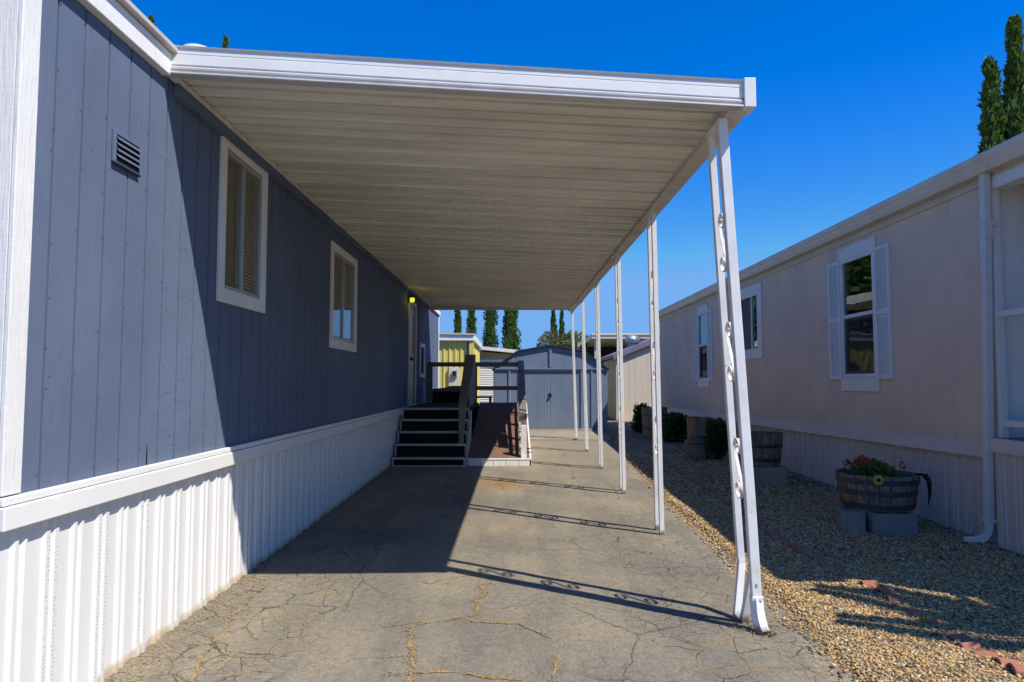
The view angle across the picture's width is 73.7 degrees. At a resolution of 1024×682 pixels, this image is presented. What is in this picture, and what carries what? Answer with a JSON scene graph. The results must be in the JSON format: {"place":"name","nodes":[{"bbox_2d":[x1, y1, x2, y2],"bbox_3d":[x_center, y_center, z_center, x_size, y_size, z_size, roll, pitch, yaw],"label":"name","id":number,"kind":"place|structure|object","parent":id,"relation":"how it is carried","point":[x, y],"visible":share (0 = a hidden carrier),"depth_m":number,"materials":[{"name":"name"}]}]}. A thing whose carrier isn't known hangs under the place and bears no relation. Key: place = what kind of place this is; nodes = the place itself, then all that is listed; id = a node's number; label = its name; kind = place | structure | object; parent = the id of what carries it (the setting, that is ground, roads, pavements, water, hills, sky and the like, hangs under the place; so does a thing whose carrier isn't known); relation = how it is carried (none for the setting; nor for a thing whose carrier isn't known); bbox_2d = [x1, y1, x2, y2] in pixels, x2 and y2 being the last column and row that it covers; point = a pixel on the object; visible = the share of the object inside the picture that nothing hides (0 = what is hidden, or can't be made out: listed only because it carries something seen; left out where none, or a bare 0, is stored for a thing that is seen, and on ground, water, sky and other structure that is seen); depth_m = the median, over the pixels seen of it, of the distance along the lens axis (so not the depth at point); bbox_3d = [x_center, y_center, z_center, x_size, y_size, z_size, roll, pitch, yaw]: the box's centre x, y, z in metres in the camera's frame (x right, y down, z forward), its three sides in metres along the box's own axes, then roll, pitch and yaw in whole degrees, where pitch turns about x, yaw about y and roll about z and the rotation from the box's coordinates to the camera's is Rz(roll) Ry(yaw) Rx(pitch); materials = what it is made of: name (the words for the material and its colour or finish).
{"place":"outdoors","nodes":[
{"label":"outdoors","id":0,"kind":"place"},
{"bbox_2d":[104,440,873,681],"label":"driveway","id":1,"kind":"structure","parent":0,"point":[560,561],"depth_m":4.56,"materials":[{"name":"concrete"}]},
{"bbox_2d":[392,354,530,466],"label":"entry steps","id":2,"kind":"structure","parent":1,"relation":"on","point":[454,426],"depth_m":11.89,"materials":[{"name":"black wood"}]},
{"bbox_2d":[166,45,776,636],"bbox_3d":[-0.221,0.377,9.860,3.519,3.414,12.172,0,-3,0],"label":"carport","id":3,"kind":"object","parent":1,"relation":"on","point":[440,185],"visible":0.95,"depth_m":4.97,"materials":[{"name":"metal"}]},
{"bbox_2d":[492,344,608,428],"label":"garden shed","id":4,"kind":"structure","parent":1,"relation":"on","point":[548,371],"depth_m":18.14,"materials":[{"name":"blue metal"}]},
{"bbox_2d":[524,372,550,427],"bbox_3d":[0.657,1.557,18.116,0.732,1.503,0.003,0,-3,0],"label":"door","id":5,"kind":"structure","parent":4,"relation":"in","point":[537,384],"depth_m":18.12,"materials":[{"name":"blue metal"}]},
{"bbox_2d":[551,372,578,427],"bbox_3d":[1.395,1.557,18.115,0.732,1.503,0.003,0,-3,0],"label":"door","id":6,"kind":"structure","parent":4,"relation":"in","point":[562,399],"depth_m":18.11,"materials":[{"name":"blue metal"}]},
{"bbox_2d":[480,346,516,402],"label":"garage","id":7,"kind":"structure","parent":0,"point":[490,354],"depth_m":30.96,"materials":[{"name":"white"}]},
{"bbox_2d":[130,0,1023,349],"label":"sky","id":8,"kind":"structure","parent":0,"point":[860,103],"materials":[{"name":"blue"}]},
{"bbox_2d":[603,417,1023,681],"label":"gravel bed","id":9,"kind":"object","parent":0,"point":[641,441],"visible":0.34,"depth_m":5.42,"materials":[{"name":"beige gravel"}]},
{"bbox_2d":[630,403,648,432],"bbox_3d":[3.331,1.976,17.306,0.597,0.869,0.645,3,-4,-36],"label":"bush","id":10,"kind":"object","parent":9,"relation":"on","point":[637,418],"visible":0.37,"depth_m":17.26,"materials":[{"name":"green plant"}]},
{"bbox_2d":[641,407,667,437],"bbox_3d":[3.362,1.911,16.107,0.611,0.706,0.611,0,-3,0],"label":"barrel planter","id":11,"kind":"object","parent":9,"relation":"on","point":[646,413],"visible":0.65,"depth_m":15.90,"materials":[{"name":"brown wood"}]},
{"bbox_2d":[661,411,687,441],"bbox_3d":[3.601,1.929,15.132,0.733,0.758,0.704,0,-3,0],"label":"bush","id":12,"kind":"object","parent":9,"relation":"on","point":[674,429],"visible":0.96,"depth_m":14.96,"materials":[{"name":"green plant"}]},
{"bbox_2d":[684,439,709,459],"bbox_3d":[3.284,1.923,12.099,0.454,0.356,0.454,0,-3,0],"label":"wooden tub","id":13,"kind":"object","parent":9,"relation":"on","point":[695,449],"visible":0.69,"depth_m":11.92,"materials":[{"name":"brown wood"}]},
{"bbox_2d":[687,416,709,439],"bbox_3d":[3.314,1.546,12.122,0.410,0.390,0.410,0,-3,0],"label":"barrel planter","id":14,"kind":"object","parent":13,"relation":"on","point":[695,427],"visible":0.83,"depth_m":11.95,"materials":[{"name":"brown wood"}]},
{"bbox_2d":[703,416,728,458],"bbox_3d":[3.618,1.716,12.002,0.577,0.802,0.622,0,-3,0],"label":"bush","id":15,"kind":"object","parent":9,"relation":"on","point":[717,436],"visible":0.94,"depth_m":11.85,"materials":[{"name":"green plant"}]},
{"bbox_2d":[631,431,820,485],"bbox_3d":[3.229,2.126,13.330,0.860,0.123,8.634,0,-4,-7],"label":"garden hose","id":16,"kind":"object","parent":9,"relation":"on","point":[729,472],"visible":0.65,"depth_m":10.57,"materials":[{"name":"black rubber"}]},
{"bbox_2d":[757,523,767,526],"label":"edging tile","id":17,"kind":"object","parent":9,"relation":"on","point":[761,524],"visible":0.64,"depth_m":6.72,"materials":[{"name":"ceramic"}]},
{"bbox_2d":[739,465,787,486],"bbox_3d":[3.404,1.850,9.398,0.570,0.284,0.560,0,-3,0],"label":"concrete block","id":18,"kind":"object","parent":9,"relation":"on","point":[776,476],"depth_m":9.12,"materials":[{"name":"grey concrete"}]},
{"bbox_2d":[736,431,782,466],"bbox_3d":[3.389,1.478,9.421,0.670,0.446,0.670,0,-3,0],"label":"barrel planter","id":19,"kind":"object","parent":18,"relation":"on","point":[767,446],"visible":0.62,"depth_m":9.13,"materials":[{"name":"brown wood"}]},
{"bbox_2d":[764,529,776,532],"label":"edging tile","id":20,"kind":"object","parent":9,"relation":"on","point":[771,530],"visible":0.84,"depth_m":6.46,"materials":[{"name":"ceramic"}]},
{"bbox_2d":[775,538,789,541],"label":"edging tile","id":21,"kind":"object","parent":9,"relation":"on","point":[783,539],"visible":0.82,"depth_m":6.14,"materials":[{"name":"ceramic"}]},
{"bbox_2d":[781,542,793,545],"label":"edging tile","id":22,"kind":"object","parent":9,"relation":"on","point":[785,543],"visible":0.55,"depth_m":6.01,"materials":[{"name":"ceramic"}]},
{"bbox_2d":[787,545,802,548],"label":"edging tile","id":23,"kind":"object","parent":9,"relation":"on","point":[793,546],"visible":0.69,"depth_m":5.87,"materials":[{"name":"ceramic"}]},
{"bbox_2d":[792,548,808,552],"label":"edging tile","id":24,"kind":"object","parent":9,"relation":"on","point":[800,550],"visible":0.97,"depth_m":5.74,"materials":[{"name":"ceramic"}]},
{"bbox_2d":[805,554,818,557],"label":"edging tile","id":25,"kind":"object","parent":9,"relation":"on","point":[813,555],"visible":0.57,"depth_m":5.61,"materials":[{"name":"ceramic"}]},
{"bbox_2d":[811,557,827,561],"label":"edging tile","id":26,"kind":"object","parent":9,"relation":"on","point":[819,559],"visible":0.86,"depth_m":5.45,"materials":[{"name":"ceramic"}]},
{"bbox_2d":[819,562,835,567],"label":"edging tile","id":27,"kind":"object","parent":9,"relation":"on","point":[827,565],"visible":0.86,"depth_m":5.28,"materials":[{"name":"ceramic"}]},
{"bbox_2d":[839,573,854,576],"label":"edging tile","id":28,"kind":"object","parent":9,"relation":"on","point":[845,574],"visible":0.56,"depth_m":5.05,"materials":[{"name":"ceramic"}]},
{"bbox_2d":[836,505,865,533],"bbox_3d":[3.293,1.729,6.641,0.200,0.190,0.400,-1,-4,18],"label":"cinder block","id":29,"kind":"object","parent":9,"relation":"on","point":[851,520],"depth_m":6.46,"materials":[{"name":"grey concrete"}]},
{"bbox_2d":[860,580,879,586],"bbox_3d":[2.528,1.712,4.831,0.118,0.040,0.092,-6,-2,10],"label":"edging tile","id":30,"kind":"object","parent":9,"relation":"on","point":[868,583],"visible":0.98,"depth_m":4.80,"materials":[{"name":"ceramic"}]},
{"bbox_2d":[874,587,895,594],"bbox_3d":[2.561,1.712,4.682,0.115,0.042,0.091,2,-5,-12],"label":"edging tile","id":31,"kind":"object","parent":9,"relation":"on","point":[886,590],"visible":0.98,"depth_m":4.66,"materials":[{"name":"ceramic"}]},
{"bbox_2d":[864,510,917,534],"bbox_3d":[3.593,1.722,6.480,0.400,0.190,0.200,0,-3,3],"label":"cinder block","id":32,"kind":"object","parent":9,"relation":"on","point":[891,523],"depth_m":6.38,"materials":[{"name":"grey concrete"}]},
{"bbox_2d":[885,596,904,602],"bbox_3d":[2.537,1.712,4.522,0.117,0.040,0.092,4,3,7],"label":"edging tile","id":33,"kind":"object","parent":9,"relation":"on","point":[892,599],"visible":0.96,"depth_m":4.50,"materials":[{"name":"ceramic"}]},
{"bbox_2d":[905,607,924,612],"bbox_3d":[2.565,1.722,4.341,0.118,0.040,0.092,3,-3,16],"label":"edging tile","id":34,"kind":"object","parent":9,"relation":"on","point":[911,610],"visible":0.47,"depth_m":4.33,"materials":[{"name":"ceramic"}]},
{"bbox_2d":[919,610,926,627],"bbox_3d":[2.446,1.652,4.065,0.071,0.110,0.049,-1,-4,20],"label":"weed","id":35,"kind":"object","parent":9,"relation":"on","point":[922,620],"visible":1,"depth_m":4.06,"materials":[{"name":"green plant"}]},
{"bbox_2d":[925,619,942,624],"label":"edging tile","id":36,"kind":"object","parent":9,"relation":"on","point":[933,621],"visible":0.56,"depth_m":4.13,"materials":[{"name":"ceramic"}]},
{"bbox_2d":[946,633,970,640],"bbox_3d":[2.553,1.696,3.909,0.117,0.040,0.092,-5,-7,-7],"label":"edging tile","id":37,"kind":"object","parent":9,"relation":"on","point":[960,636],"visible":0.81,"depth_m":3.88,"materials":[{"name":"ceramic"}]},
{"bbox_2d":[954,642,982,649],"bbox_3d":[2.533,1.689,3.788,0.118,0.041,0.092,-3,-1,-2],"label":"edging tile","id":38,"kind":"object","parent":9,"relation":"on","point":[970,645],"visible":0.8,"depth_m":3.77,"materials":[{"name":"ceramic"}]},
{"bbox_2d":[971,651,996,656],"bbox_3d":[2.542,1.690,3.668,0.115,0.043,0.091,-6,-5,14],"label":"edging tile","id":39,"kind":"object","parent":9,"relation":"on","point":[985,653],"visible":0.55,"depth_m":3.65,"materials":[{"name":"ceramic"}]},
{"bbox_2d":[991,657,1019,665],"bbox_3d":[2.578,1.674,3.562,0.117,0.040,0.092,5,-4,1],"label":"edging tile","id":40,"kind":"object","parent":9,"relation":"on","point":[1003,661],"visible":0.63,"depth_m":3.54,"materials":[{"name":"ceramic"}]},
{"bbox_2d":[1005,662,1023,674],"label":"edging tile","id":41,"kind":"object","parent":9,"relation":"on","point":[1016,668],"visible":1,"depth_m":3.42,"materials":[{"name":"ceramic"}]},
{"bbox_3d":[3.814,1.741,6.849,0.400,0.190,0.200,3,-5,-40],"label":"cinder block","id":42,"kind":"object","parent":9,"relation":"on","visible":0},
{"bbox_2d":[835,468,919,511],"bbox_3d":[3.634,1.474,6.796,0.750,0.340,0.750,0,-3,0],"label":"barrel planter","id":43,"kind":"object","parent":42,"relation":"on","point":[889,494],"visible":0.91,"depth_m":6.51,"materials":[{"name":"brown wood"}]},
{"bbox_2d":[842,454,905,477],"bbox_3d":[3.589,1.251,6.756,0.577,0.280,0.547,0,-3,0],"label":"geranium","id":44,"kind":"object","parent":43,"relation":"in","point":[865,466],"visible":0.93,"depth_m":6.67,"materials":[{"name":"green plant"}]},
{"bbox_2d":[873,473,883,484],"bbox_3d":[3.452,1.303,6.431,0.085,0.112,0.073,-2,-4,34],"label":"garden ornament","id":45,"kind":"object","parent":43,"relation":"in","point":[877,480],"visible":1,"depth_m":6.42,"materials":[{"name":"yellow ceramic"}]},
{"bbox_2d":[915,473,931,504],"bbox_3d":[3.982,1.427,6.602,0.054,0.298,0.139,2,-4,-32],"label":"plastic strip","id":46,"kind":"object","parent":43,"relation":"hanging from","point":[926,477],"visible":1,"depth_m":6.57,"materials":[{"name":"black plastic"}]},
{"bbox_3d":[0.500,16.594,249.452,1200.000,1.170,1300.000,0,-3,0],"label":"ground","id":47,"kind":"structure","parent":0,"visible":0},
{"bbox_2d":[147,14,156,25],"bbox_3d":[-15.317,-5.475,28.427,1.624,16.804,1.771,-3,-5,40],"label":"cypress tree","id":48,"kind":"object","parent":47,"relation":"on","point":[151,18],"visible":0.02,"depth_m":28.82,"materials":[{"name":"green plant"}]},
{"bbox_2d":[0,0,440,681],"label":"mobile home","id":49,"kind":"object","parent":47,"relation":"on","point":[218,344],"visible":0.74,"depth_m":3.74,"materials":[{"name":"blue paint"}]},
{"bbox_2d":[216,136,267,312],"bbox_3d":[-2.020,-0.829,5.046,0.109,1.170,0.861,0,-3,0],"label":"window","id":50,"kind":"structure","parent":49,"relation":"in","point":[238,244],"depth_m":5.04,"materials":[{"name":"white paint"}]},
{"bbox_2d":[329,241,357,351],"bbox_3d":[-2.014,-0.477,8.033,0.109,1.170,1.206,0,-3,0],"label":"window","id":51,"kind":"structure","parent":49,"relation":"in","point":[342,325],"depth_m":8.04,"materials":[{"name":"white paint"}]},
{"bbox_2d":[407,302,416,405],"bbox_3d":[-1.961,0.247,13.404,0.144,2.040,0.980,0,-3,0],"label":"door","id":52,"kind":"structure","parent":49,"relation":"in","point":[411,379],"depth_m":13.50,"materials":[{"name":"beige paint"}]},
{"bbox_2d":[419,343,424,376],"bbox_3d":[-1.955,0.422,14.881,0.029,0.730,0.750,0,-3,0],"label":"window","id":53,"kind":"structure","parent":49,"relation":"in","point":[422,345],"depth_m":14.65,"materials":[{"name":"white paint"}]},
{"bbox_2d":[221,34,229,47],"bbox_3d":[-12.088,-5.038,28.407,1.570,15.929,1.631,0,-3,0],"label":"cypress tree","id":54,"kind":"object","parent":47,"relation":"on","point":[225,41],"visible":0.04,"depth_m":28.79,"materials":[{"name":"green plant"}]},
{"bbox_2d":[453,310,461,332],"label":"cypress tree","id":55,"kind":"object","parent":47,"relation":"on","point":[457,320],"visible":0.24,"depth_m":52.05,"materials":[{"name":"green plant"}]},
{"bbox_2d":[439,332,481,403],"bbox_3d":[-5.276,1.321,26.755,7.940,3.220,5.950,0,-3,0],"label":"mobile home","id":56,"kind":"object","parent":47,"relation":"on","point":[455,347],"visible":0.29,"depth_m":23.99,"materials":[{"name":"yellow"}]},
{"bbox_2d":[464,310,477,335],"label":"cypress tree","id":57,"kind":"object","parent":47,"relation":"on","point":[471,320],"visible":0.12,"depth_m":52.01,"materials":[{"name":"green plant"}]},
{"bbox_2d":[477,396,492,402],"bbox_3d":[-0.945,2.074,20.113,0.730,0.890,0.600,0,-3,0],"label":"patio table","id":58,"kind":"object","parent":47,"relation":"on","point":[490,398],"visible":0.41,"depth_m":19.84,"materials":[{"name":"brown paint"}]},
{"bbox_2d":[481,310,499,347],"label":"cypress tree","id":59,"kind":"object","parent":47,"relation":"on","point":[489,338],"visible":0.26,"depth_m":51.87,"materials":[{"name":"green plant"}]},
{"bbox_2d":[501,310,521,349],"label":"cypress tree","id":60,"kind":"object","parent":47,"relation":"on","point":[510,339],"visible":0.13,"depth_m":51.88,"materials":[{"name":"green plant"}]},
{"bbox_2d":[549,310,557,344],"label":"cypress tree","id":61,"kind":"object","parent":47,"relation":"on","point":[553,325],"visible":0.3,"depth_m":52.05,"materials":[{"name":"green plant"}]},
{"bbox_2d":[536,330,587,349],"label":"olive tree","id":62,"kind":"object","parent":47,"relation":"on","point":[565,340],"visible":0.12,"depth_m":40.41,"materials":[{"name":"green plant"}]},
{"bbox_2d":[559,310,564,337],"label":"cypress tree","id":63,"kind":"object","parent":47,"relation":"on","point":[562,325],"visible":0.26,"depth_m":52.59,"materials":[{"name":"green plant"}]},
{"bbox_2d":[529,427,611,440],"bbox_3d":[0.536,2.390,18.147,4.200,0.132,5.280,0,-3,0],"label":"concrete pad","id":64,"kind":"object","parent":47,"relation":"on","point":[551,433],"visible":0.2,"depth_m":16.71,"materials":[{"name":"beige concrete"}]},
{"bbox_2d":[577,334,649,363],"bbox_3d":[6.058,1.430,28.940,6.020,3.070,6.030,0,-3,0],"label":"carport","id":65,"kind":"object","parent":47,"relation":"on","point":[607,344],"visible":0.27,"depth_m":28.45,"materials":[{"name":"beige paint"}]},
{"bbox_2d":[601,334,659,420],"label":"outbuilding","id":66,"kind":"structure","parent":47,"relation":"on","point":[636,372],"depth_m":21.97,"materials":[{"name":"beige paint"}]},
{"bbox_2d":[659,132,1023,554],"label":"mobile home","id":67,"kind":"object","parent":47,"relation":"on","point":[890,330],"visible":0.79,"depth_m":7.47,"materials":[{"name":"beige paint"}]},
{"bbox_2d":[693,303,713,386],"bbox_3d":[4.340,0.120,15.358,0.118,1.840,1.440,0,-3,0],"label":"window","id":68,"kind":"structure","parent":67,"relation":"in","point":[703,356],"depth_m":15.43,"materials":[{"name":"grey paint"}]},
{"bbox_2d":[740,281,762,359],"bbox_3d":[4.337,-0.330,12.374,0.112,1.315,1.320,0,-3,0],"label":"window","id":69,"kind":"structure","parent":67,"relation":"in","point":[751,296],"depth_m":12.25,"materials":[{"name":"grey paint"}]},
{"bbox_2d":[827,236,893,391],"bbox_3d":[4.326,-0.300,8.460,0.118,1.840,1.500,0,-3,0],"label":"window","id":70,"kind":"structure","parent":67,"relation":"in","point":[860,341],"depth_m":8.43,"materials":[{"name":"grey paint"}]},
{"bbox_2d":[976,55,1007,154],"bbox_3d":[19.443,-4.414,27.232,2.900,14.568,2.594,0,-3,0],"label":"cypress tree","id":71,"kind":"object","parent":47,"relation":"on","point":[991,125],"visible":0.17,"depth_m":27.39,"materials":[{"name":"green plant"}]},
{"bbox_2d":[1001,13,1023,138],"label":"cypress tree","id":72,"kind":"object","parent":47,"relation":"on","point":[1012,89],"visible":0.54,"depth_m":27.49,"materials":[{"name":"green plant"}]}
]}

